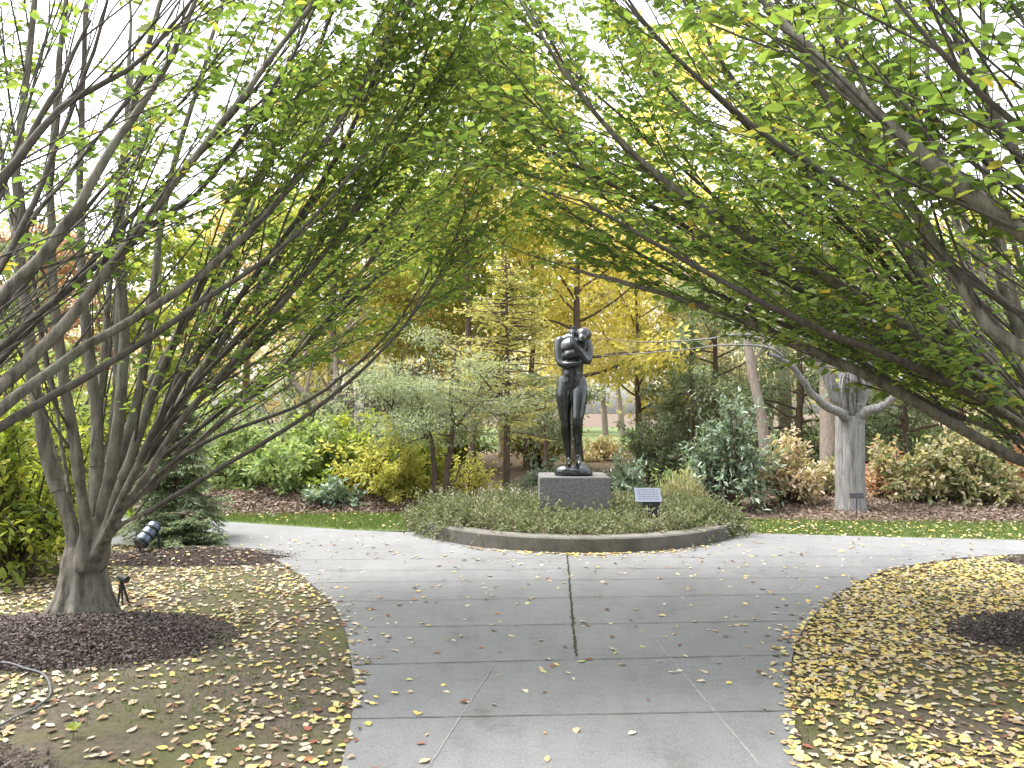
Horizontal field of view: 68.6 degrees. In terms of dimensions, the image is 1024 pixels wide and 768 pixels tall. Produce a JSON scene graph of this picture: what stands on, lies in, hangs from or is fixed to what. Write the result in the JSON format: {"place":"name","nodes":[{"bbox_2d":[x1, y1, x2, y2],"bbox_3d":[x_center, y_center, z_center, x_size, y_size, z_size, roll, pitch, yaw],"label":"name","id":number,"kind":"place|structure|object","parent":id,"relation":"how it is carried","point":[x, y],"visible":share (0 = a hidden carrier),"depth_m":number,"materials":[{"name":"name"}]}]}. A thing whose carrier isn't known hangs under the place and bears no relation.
{"place":"outdoors","nodes":[
{"label":"outdoors","id":0,"kind":"place"},
{"bbox_2d":[0,545,354,767],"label":"lawn","id":1,"kind":"structure","parent":0,"point":[112,734],"depth_m":4.01,"materials":[{"name":"plant"}]},
{"bbox_2d":[0,761,19,767],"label":"mulch bed","id":2,"kind":"object","parent":1,"relation":"on","point":[2,763],"visible":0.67,"depth_m":3.21,"materials":[{"name":"brown wood"}]},
{"bbox_2d":[0,741,67,767],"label":"mulch chips","id":3,"kind":"object","parent":2,"relation":"on","point":[50,764],"visible":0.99,"depth_m":3.25,"materials":[{"name":"brown wood"}]},
{"bbox_2d":[0,0,460,432],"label":"hornbeam tree","id":4,"kind":"object","parent":2,"relation":"on","point":[12,288],"visible":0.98,"depth_m":4.17,"materials":[{"name":"green plant"}]},
{"bbox_2d":[0,661,51,725],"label":"cable","id":5,"kind":"object","parent":1,"relation":"on","point":[38,705],"visible":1,"depth_m":4.02,"materials":[{"name":"grey rubber"}]},
{"bbox_2d":[0,320,125,515],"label":"broadleaf shrub","id":6,"kind":"object","parent":1,"relation":"on","point":[20,382],"visible":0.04,"depth_m":8.45,"materials":[{"name":"green plant"}]},
{"bbox_2d":[0,399,138,593],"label":"broadleaf shrub","id":7,"kind":"object","parent":1,"relation":"on","point":[28,533],"visible":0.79,"depth_m":6.70,"materials":[{"name":"green plant"}]},
{"bbox_2d":[17,344,154,530],"bbox_3d":[-5.753,0.743,9.623,2.088,2.475,1.912,-1,-2,25],"label":"broadleaf shrub","id":8,"kind":"object","parent":1,"relation":"on","point":[87,447],"visible":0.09,"depth_m":9.44,"materials":[{"name":"green plant"}]},
{"bbox_2d":[0,609,245,678],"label":"mulch bed","id":9,"kind":"object","parent":1,"relation":"on","point":[96,650],"visible":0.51,"depth_m":4.72,"materials":[{"name":"brown wood"}]},
{"bbox_2d":[0,0,571,616],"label":"hornbeam tree","id":10,"kind":"object","parent":9,"relation":"on","point":[108,498],"visible":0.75,"depth_m":5.28,"materials":[{"name":"green plant"}]},
{"bbox_2d":[133,520,160,551],"bbox_3d":[-3.809,1.628,7.829,0.203,0.392,0.278,-1,-3,34],"label":"garden spotlight","id":11,"kind":"object","parent":1,"relation":"on","point":[147,534],"visible":0.95,"depth_m":7.79,"materials":[{"name":"silver metal"}]},
{"bbox_2d":[108,544,299,568],"bbox_3d":[-3.322,1.774,7.819,2.575,0.110,1.130,0,-2,0],"label":"mulch bed","id":12,"kind":"object","parent":1,"relation":"on","point":[200,559],"visible":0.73,"depth_m":7.55,"materials":[{"name":"brown wood"}]},
{"bbox_2d":[148,504,229,549],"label":"juniper shrub","id":13,"kind":"object","parent":12,"relation":"on","point":[180,527],"visible":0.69,"depth_m":8.20,"materials":[{"name":"green plant"}]},
{"bbox_2d":[124,509,406,530],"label":"lawn","id":14,"kind":"structure","parent":0,"point":[315,526],"depth_m":10.12,"materials":[{"name":"green plant"}]},
{"bbox_2d":[0,0,1023,413],"label":"sky","id":15,"kind":"structure","parent":0,"point":[114,25],"materials":[{"name":"white"}]},
{"bbox_2d":[81,414,982,532],"bbox_3d":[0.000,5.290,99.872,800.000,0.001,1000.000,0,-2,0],"label":"ground","id":16,"kind":"structure","parent":0,"point":[594,420],"depth_m":23.65,"materials":[{"name":"soil"}]},
{"bbox_2d":[0,217,64,396],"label":"autumn tree","id":17,"kind":"object","parent":16,"relation":"on","point":[11,322],"visible":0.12,"depth_m":17.64,"materials":[{"name":"orange plant"}]},
{"bbox_2d":[0,342,154,459],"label":"thicket shrub","id":18,"kind":"object","parent":16,"relation":"on","point":[87,402],"visible":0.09,"depth_m":13.96,"materials":[{"name":"green plant"}]},
{"bbox_2d":[0,214,156,409],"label":"autumn tree","id":19,"kind":"object","parent":16,"relation":"on","point":[66,269],"visible":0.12,"depth_m":19.70,"materials":[{"name":"orange plant"}]},
{"bbox_2d":[48,353,236,484],"bbox_3d":[-7.433,0.689,15.178,3.492,3.164,3.549,0,-2,0],"label":"thicket shrub","id":20,"kind":"object","parent":16,"relation":"on","point":[156,408],"visible":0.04,"depth_m":14.48,"materials":[{"name":"green plant"}]},
{"bbox_2d":[62,226,241,404],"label":"autumn tree","id":21,"kind":"object","parent":16,"relation":"on","point":[179,248],"visible":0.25,"depth_m":20.81,"materials":[{"name":"yellow plant"}]},
{"bbox_2d":[114,400,235,545],"bbox_3d":[-3.966,1.164,8.842,1.336,2.075,1.342,-1,-2,27],"label":"hemlock shrub","id":22,"kind":"object","parent":16,"relation":"on","point":[179,476],"visible":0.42,"depth_m":8.76,"materials":[{"name":"green plant"}]},
{"bbox_2d":[138,173,352,420],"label":"autumn tree","id":23,"kind":"object","parent":16,"relation":"on","point":[223,221],"visible":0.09,"depth_m":24.44,"materials":[{"name":"yellow plant"}]},
{"bbox_2d":[126,484,460,516],"bbox_3d":[-3.842,1.871,12.358,8.464,0.260,2.839,0,-2,0],"label":"mulch bed","id":24,"kind":"object","parent":16,"relation":"on","point":[314,508],"visible":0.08,"depth_m":11.53,"materials":[{"name":"brown wood mulch wood chips"}]},
{"bbox_2d":[139,375,293,487],"bbox_3d":[-4.994,1.018,13.083,2.900,2.466,2.155,0,-2,0],"label":"autumn shrub","id":25,"kind":"object","parent":24,"relation":"on","point":[222,449],"visible":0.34,"depth_m":12.81,"materials":[{"name":"green plant"}]},
{"bbox_2d":[206,405,352,497],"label":"autumn shrub","id":26,"kind":"object","parent":24,"relation":"on","point":[282,472],"visible":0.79,"depth_m":12.27,"materials":[{"name":"green plant"}]},
{"bbox_2d":[299,467,367,509],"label":"rhododendron","id":27,"kind":"object","parent":24,"relation":"on","point":[318,495],"visible":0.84,"depth_m":11.47,"materials":[{"name":"green plant"}]},
{"bbox_2d":[280,405,404,494],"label":"autumn shrub","id":28,"kind":"object","parent":24,"relation":"on","point":[343,420],"visible":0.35,"depth_m":12.43,"materials":[{"name":"yellow plant"}]},
{"bbox_2d":[315,405,447,507],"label":"autumn shrub","id":29,"kind":"object","parent":24,"relation":"on","point":[384,478],"visible":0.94,"depth_m":11.88,"materials":[{"name":"yellow plant"}]},
{"bbox_2d":[381,424,463,494],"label":"autumn shrub","id":30,"kind":"object","parent":24,"relation":"on","point":[427,467],"visible":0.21,"depth_m":12.68,"materials":[{"name":"yellow plant"}]},
{"bbox_2d":[329,321,544,495],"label":"twin stemmed tree","id":31,"kind":"object","parent":24,"relation":"on","point":[420,420],"visible":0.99,"depth_m":11.76,"materials":[{"name":"green plant"}]},
{"bbox_2d":[437,433,502,496],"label":"autumn shrub","id":32,"kind":"object","parent":24,"relation":"on","point":[473,480],"visible":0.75,"depth_m":12.73,"materials":[{"name":"yellow plant"}]},
{"bbox_2d":[428,248,561,493],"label":"larch tree","id":33,"kind":"object","parent":24,"relation":"on","point":[505,323],"visible":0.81,"depth_m":12.96,"materials":[{"name":"yellow plant"}]},
{"bbox_2d":[220,339,383,478],"bbox_3d":[-4.717,0.745,17.434,3.971,3.534,3.403,0,-2,0],"label":"thicket shrub","id":34,"kind":"object","parent":16,"relation":"on","point":[282,384],"visible":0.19,"depth_m":17.27,"materials":[{"name":"green plant"}]},
{"bbox_2d":[211,170,417,414],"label":"autumn tree","id":35,"kind":"object","parent":16,"relation":"on","point":[356,349],"visible":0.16,"depth_m":21.25,"materials":[{"name":"yellow plant"}]},
{"bbox_2d":[268,293,371,426],"bbox_3d":[-4.523,-0.041,17.123,2.558,4.528,0.437,0,-2,0],"label":"bare trunk","id":36,"kind":"object","parent":16,"relation":"on","point":[299,389],"visible":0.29,"depth_m":17.00,"materials":[{"name":"brown plant"}]},
{"bbox_2d":[268,396,382,458],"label":"autumn shrub","id":37,"kind":"object","parent":16,"relation":"on","point":[336,407],"visible":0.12,"depth_m":15.91,"materials":[{"name":"green plant"}]},
{"bbox_2d":[284,290,372,423],"bbox_3d":[-4.399,-0.035,17.705,2.167,4.534,0.466,0,-2,0],"label":"bare trunk","id":38,"kind":"object","parent":16,"relation":"on","point":[335,369],"visible":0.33,"depth_m":17.67,"materials":[{"name":"brown plant"}]},
{"bbox_2d":[214,43,465,413],"bbox_3d":[-4.590,-3.325,19.331,6.247,11.209,7.095,-1,-2,31],"label":"tall tree","id":39,"kind":"object","parent":16,"relation":"on","point":[325,291],"visible":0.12,"depth_m":19.08,"materials":[{"name":"yellow plant"}]},
{"bbox_2d":[308,196,471,412],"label":"autumn tree","id":40,"kind":"object","parent":16,"relation":"on","point":[395,362],"visible":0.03,"depth_m":23.95,"materials":[{"name":"yellow plant"}]},
{"bbox_2d":[337,343,463,463],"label":"thicket shrub","id":41,"kind":"object","parent":16,"relation":"on","point":[379,407],"visible":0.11,"depth_m":18.50,"materials":[{"name":"green plant"}]},
{"bbox_2d":[352,147,555,466],"bbox_3d":[-1.665,-2.038,21.120,5.892,8.798,5.083,0,-2,0],"label":"autumn tree","id":42,"kind":"object","parent":16,"relation":"on","point":[408,295],"visible":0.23,"depth_m":20.32,"materials":[{"name":"yellow plant"}]},
{"bbox_2d":[414,393,511,470],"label":"thicket shrub","id":43,"kind":"object","parent":16,"relation":"on","point":[462,453],"visible":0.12,"depth_m":19.67,"materials":[{"name":"green plant"}]},
{"bbox_2d":[349,4,583,479],"bbox_3d":[-1.360,-3.174,17.096,5.258,10.735,5.540,1,-3,-32],"label":"tall tree","id":44,"kind":"object","parent":16,"relation":"on","point":[417,272],"visible":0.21,"depth_m":16.66,"materials":[{"name":"yellow plant"}]},
{"bbox_2d":[413,130,606,455],"bbox_3d":[0.110,-3.613,26.719,7.826,12.365,7.096,1,-3,-34],"label":"autumn tree","id":45,"kind":"object","parent":16,"relation":"on","point":[541,374],"visible":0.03,"depth_m":27.12,"materials":[{"name":"yellow plant"}]},
{"bbox_2d":[3,271,1018,436],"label":"wood","id":46,"kind":"object","parent":16,"relation":"on","point":[619,404],"visible":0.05,"depth_m":50.27,"materials":[{"name":"green plant"}]},
{"bbox_2d":[404,28,642,468],"bbox_3d":[0.457,-3.586,20.753,6.957,11.818,7.248,0,-2,0],"label":"tall tree","id":47,"kind":"object","parent":16,"relation":"on","point":[563,94],"visible":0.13,"depth_m":19.84,"materials":[{"name":"yellow plant"}]},
{"bbox_2d":[510,452,562,492],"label":"rhododendron","id":48,"kind":"object","parent":16,"relation":"on","point":[531,480],"visible":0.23,"depth_m":13.15,"materials":[{"name":"green plant"}]},
{"bbox_2d":[491,394,589,469],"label":"thicket shrub","id":49,"kind":"object","parent":16,"relation":"on","point":[518,446],"visible":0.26,"depth_m":20.69,"materials":[{"name":"green plant"}]},
{"bbox_2d":[488,368,614,471],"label":"tree","id":50,"kind":"object","parent":16,"relation":"on","point":[544,426],"visible":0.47,"depth_m":15.38,"materials":[{"name":"green plant"}]},
{"bbox_2d":[396,481,755,546],"bbox_3d":[0.805,1.769,10.117,4.667,0.893,4.138,0,-2,0],"label":"ground cover","id":51,"kind":"object","parent":16,"relation":"on","point":[522,511],"visible":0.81,"depth_m":9.02,"materials":[{"name":"green plant"}]},
{"bbox_2d":[451,151,705,462],"bbox_3d":[1.448,-1.666,17.440,5.790,7.759,5.193,0,-2,0],"label":"maple tree","id":52,"kind":"object","parent":16,"relation":"on","point":[574,309],"visible":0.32,"depth_m":17.10,"materials":[{"name":"yellow plant"}]},
{"bbox_2d":[571,431,632,461],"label":"autumn shrub","id":53,"kind":"object","parent":16,"relation":"on","point":[607,448],"visible":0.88,"depth_m":23.78,"materials":[{"name":"yellow plant"}]},
{"bbox_2d":[592,448,649,495],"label":"rhododendron","id":54,"kind":"object","parent":16,"relation":"on","point":[621,482],"visible":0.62,"depth_m":12.49,"materials":[{"name":"green plant"}]},
{"bbox_2d":[551,223,736,463],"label":"maple tree","id":55,"kind":"object","parent":16,"relation":"on","point":[635,324],"visible":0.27,"depth_m":19.32,"materials":[{"name":"yellow plant"}]},
{"bbox_2d":[618,404,691,487],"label":"yew tree","id":56,"kind":"object","parent":16,"relation":"on","point":[662,447],"visible":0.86,"depth_m":15.33,"materials":[{"name":"green plant"}]},
{"bbox_2d":[611,370,749,473],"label":"thicket shrub","id":57,"kind":"object","parent":16,"relation":"on","point":[682,424],"visible":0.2,"depth_m":18.73,"materials":[{"name":"green plant"}]},
{"bbox_2d":[638,319,731,471],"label":"slim tree","id":58,"kind":"object","parent":16,"relation":"on","point":[696,344],"visible":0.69,"depth_m":16.15,"materials":[{"name":"green plant"}]},
{"bbox_2d":[656,466,724,502],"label":"ornamental grass","id":59,"kind":"object","parent":16,"relation":"on","point":[686,485],"depth_m":11.15,"materials":[{"name":"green plant"}]},
{"bbox_2d":[630,204,768,453],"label":"autumn tree","id":60,"kind":"object","parent":16,"relation":"on","point":[709,343],"visible":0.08,"depth_m":26.68,"materials":[{"name":"yellow plant"}]},
{"bbox_2d":[581,0,828,414],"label":"tall tree","id":61,"kind":"object","parent":16,"relation":"on","point":[688,37],"visible":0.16,"depth_m":21.24,"materials":[{"name":"yellow plant"}]},
{"bbox_2d":[598,269,813,478],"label":"evergreen tree","id":62,"kind":"object","parent":16,"relation":"on","point":[715,360],"visible":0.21,"depth_m":17.28,"materials":[{"name":"green plant"}]},
{"bbox_2d":[683,258,771,492],"bbox_3d":[4.342,-0.670,15.093,1.720,5.603,0.621,-1,-2,22],"label":"bare trunk","id":63,"kind":"object","parent":16,"relation":"on","point":[756,392],"visible":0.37,"depth_m":14.71,"materials":[{"name":"grey plant"}]},
{"bbox_2d":[765,178,807,456],"bbox_3d":[7.052,-1.516,18.644,1.438,7.550,0.498,0,-2,0],"label":"bare trunk","id":64,"kind":"object","parent":16,"relation":"on","point":[788,422],"visible":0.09,"depth_m":18.37,"materials":[{"name":"brown plant"}]},
{"bbox_2d":[661,278,933,481],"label":"evergreen tree","id":65,"kind":"object","parent":16,"relation":"on","point":[797,417],"visible":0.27,"depth_m":15.94,"materials":[{"name":"green plant"}]},
{"bbox_2d":[692,62,924,440],"bbox_3d":[7.984,-3.233,20.237,6.548,11.083,6.596,0,-2,0],"label":"tall tree","id":66,"kind":"object","parent":16,"relation":"on","point":[803,83],"visible":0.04,"depth_m":19.39,"materials":[{"name":"yellow plant"}]},
{"bbox_2d":[711,490,1023,526],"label":"mulch bed","id":67,"kind":"object","parent":16,"relation":"on","point":[873,514],"visible":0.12,"depth_m":10.95,"materials":[{"name":"brown wood"}]},
{"bbox_2d":[644,453,706,496],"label":"rhododendron","id":68,"kind":"object","parent":67,"relation":"on","point":[666,477],"visible":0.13,"depth_m":12.53,"materials":[{"name":"green plant"}]},
{"bbox_2d":[668,386,801,512],"bbox_3d":[3.387,1.024,11.531,1.828,2.012,1.598,0,-2,0],"label":"rhododendron","id":69,"kind":"object","parent":67,"relation":"on","point":[737,476],"visible":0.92,"depth_m":11.44,"materials":[{"name":"green plant"}]},
{"bbox_2d":[601,261,906,511],"bbox_3d":[3.748,-0.067,10.780,5.113,3.899,1.093,1,-2,-19],"label":"grey barked tree","id":70,"kind":"object","parent":67,"relation":"on","point":[851,411],"visible":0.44,"depth_m":11.09,"materials":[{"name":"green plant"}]},
{"bbox_2d":[753,423,828,505],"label":"hydrangea shrub","id":71,"kind":"object","parent":67,"relation":"on","point":[794,477],"visible":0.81,"depth_m":11.77,"materials":[{"name":"beige plant"}]},
{"bbox_2d":[776,181,845,491],"bbox_3d":[5.865,-1.044,14.308,1.534,6.273,0.532,0,-2,0],"label":"bare trunk","id":72,"kind":"object","parent":67,"relation":"on","point":[827,433],"visible":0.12,"depth_m":14.06,"materials":[{"name":"grey plant"}]},
{"bbox_2d":[806,453,834,496],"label":"hydrangea shrub","id":73,"kind":"object","parent":67,"relation":"on","point":[829,487],"visible":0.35,"depth_m":12.52,"materials":[{"name":"beige plant"}]},
{"bbox_2d":[865,436,909,497],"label":"hydrangea shrub","id":74,"kind":"object","parent":67,"relation":"on","point":[873,478],"visible":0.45,"depth_m":12.11,"materials":[{"name":"beige plant"}]},
{"bbox_2d":[867,432,968,505],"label":"hydrangea shrub","id":75,"kind":"object","parent":67,"relation":"on","point":[899,484],"visible":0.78,"depth_m":11.67,"materials":[{"name":"beige plant"}]},
{"bbox_2d":[831,314,1023,487],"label":"lime maple","id":76,"kind":"object","parent":67,"relation":"on","point":[1011,372],"visible":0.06,"depth_m":12.83,"materials":[{"name":"green plant"}]},
{"bbox_2d":[904,404,1023,508],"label":"hydrangea shrub","id":77,"kind":"object","parent":67,"relation":"on","point":[990,483],"visible":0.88,"depth_m":11.36,"materials":[{"name":"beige plant"}]},
{"bbox_2d":[766,364,993,467],"bbox_3d":[8.136,0.767,17.274,4.550,3.347,3.850,0,-2,0],"label":"thicket shrub","id":78,"kind":"object","parent":16,"relation":"on","point":[817,451],"visible":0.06,"depth_m":17.33,"materials":[{"name":"green plant"}]},
{"bbox_2d":[769,301,1018,472],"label":"evergreen tree","id":79,"kind":"object","parent":16,"relation":"on","point":[905,446],"visible":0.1,"depth_m":14.94,"materials":[{"name":"green plant"}]},
{"bbox_2d":[872,187,1023,410],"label":"autumn tree","id":80,"kind":"object","parent":16,"relation":"on","point":[1012,259],"visible":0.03,"depth_m":21.48,"materials":[{"name":"yellow plant"}]},
{"bbox_2d":[900,387,1022,483],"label":"thicket shrub","id":81,"kind":"object","parent":16,"relation":"on","point":[999,438],"visible":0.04,"depth_m":16.34,"materials":[{"name":"green plant"}]},
{"bbox_2d":[911,297,1023,453],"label":"evergreen tree","id":82,"kind":"object","parent":16,"relation":"on","point":[996,435],"visible":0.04,"depth_m":15.48,"materials":[{"name":"green plant"}]},
{"bbox_2d":[53,517,1023,767],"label":"path","id":83,"kind":"structure","parent":0,"point":[684,719],"depth_m":4.95,"materials":[{"name":"concrete"}]},
{"bbox_2d":[0,511,1023,767],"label":"fallen leaves","id":84,"kind":"object","parent":83,"relation":"on","point":[882,693],"depth_m":4.66,"materials":[{"name":"yellow plant"}]},
{"bbox_2d":[417,516,733,552],"bbox_3d":[0.820,1.807,10.080,4.200,0.180,4.200,0,-2,0],"label":"round planter","id":85,"kind":"object","parent":83,"relation":"on","point":[655,540],"visible":0.33,"depth_m":8.16,"materials":[{"name":"concrete"}]},
{"bbox_2d":[538,472,610,515],"bbox_3d":[0.830,1.617,10.197,0.930,0.760,0.860,0,-2,0],"label":"pedestal","id":86,"kind":"object","parent":85,"relation":"on","point":[580,491],"visible":0.47,"depth_m":9.78,"materials":[{"name":"stone"}]},
{"bbox_2d":[554,326,592,475],"bbox_3d":[0.835,0.226,10.219,0.541,2.019,0.508,0,-2,0],"label":"bronze statue","id":87,"kind":"object","parent":86,"relation":"on","point":[573,351],"visible":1,"depth_m":10.11,"materials":[{"name":"black metal"}]},
{"bbox_2d":[634,488,661,526],"bbox_3d":[1.642,1.540,9.058,0.315,0.558,0.171,0,-2,0],"label":"plaque stand","id":88,"kind":"object","parent":85,"relation":"on","point":[644,497],"visible":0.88,"depth_m":9.02,"materials":[{"name":"grey metal"}]},
{"bbox_2d":[269,427,1014,450],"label":"lawn","id":89,"kind":"structure","parent":0,"point":[614,431],"depth_m":49.34,"materials":[{"name":"green plant"}]},
{"bbox_2d":[485,183,629,448],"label":"autumn tree","id":90,"kind":"object","parent":89,"relation":"on","point":[589,327],"visible":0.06,"depth_m":30.91,"materials":[{"name":"yellow plant"}]},
{"bbox_2d":[586,214,704,417],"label":"autumn tree","id":91,"kind":"object","parent":89,"relation":"on","point":[643,381],"visible":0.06,"depth_m":33.21,"materials":[{"name":"yellow plant"}]},
{"bbox_2d":[747,516,1023,539],"bbox_3d":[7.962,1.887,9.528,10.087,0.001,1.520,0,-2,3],"label":"lawn","id":92,"kind":"structure","parent":0,"point":[891,533],"depth_m":9.61,"materials":[{"name":"green plant"}]},
{"bbox_2d":[787,556,1023,767],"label":"lawn","id":93,"kind":"structure","parent":0,"point":[984,726],"depth_m":4.10,"materials":[{"name":"plant"}]},
{"bbox_2d":[932,607,1023,653],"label":"mulch bed","id":94,"kind":"object","parent":93,"relation":"on","point":[997,631],"visible":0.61,"depth_m":5.07,"materials":[{"name":"brown wood"}]},
{"bbox_2d":[379,0,1023,466],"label":"hornbeam tree","id":95,"kind":"object","parent":94,"relation":"on","point":[953,356],"visible":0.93,"depth_m":4.92,"materials":[{"name":"green plant"}]},
{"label":"mulch bed","id":96,"kind":"structure","parent":93,"relation":"on","visible":0},
{"bbox_2d":[572,0,1023,358],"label":"hornbeam tree","id":97,"kind":"object","parent":96,"relation":"on","point":[940,167],"visible":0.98,"depth_m":3.29,"materials":[{"name":"green plant"}]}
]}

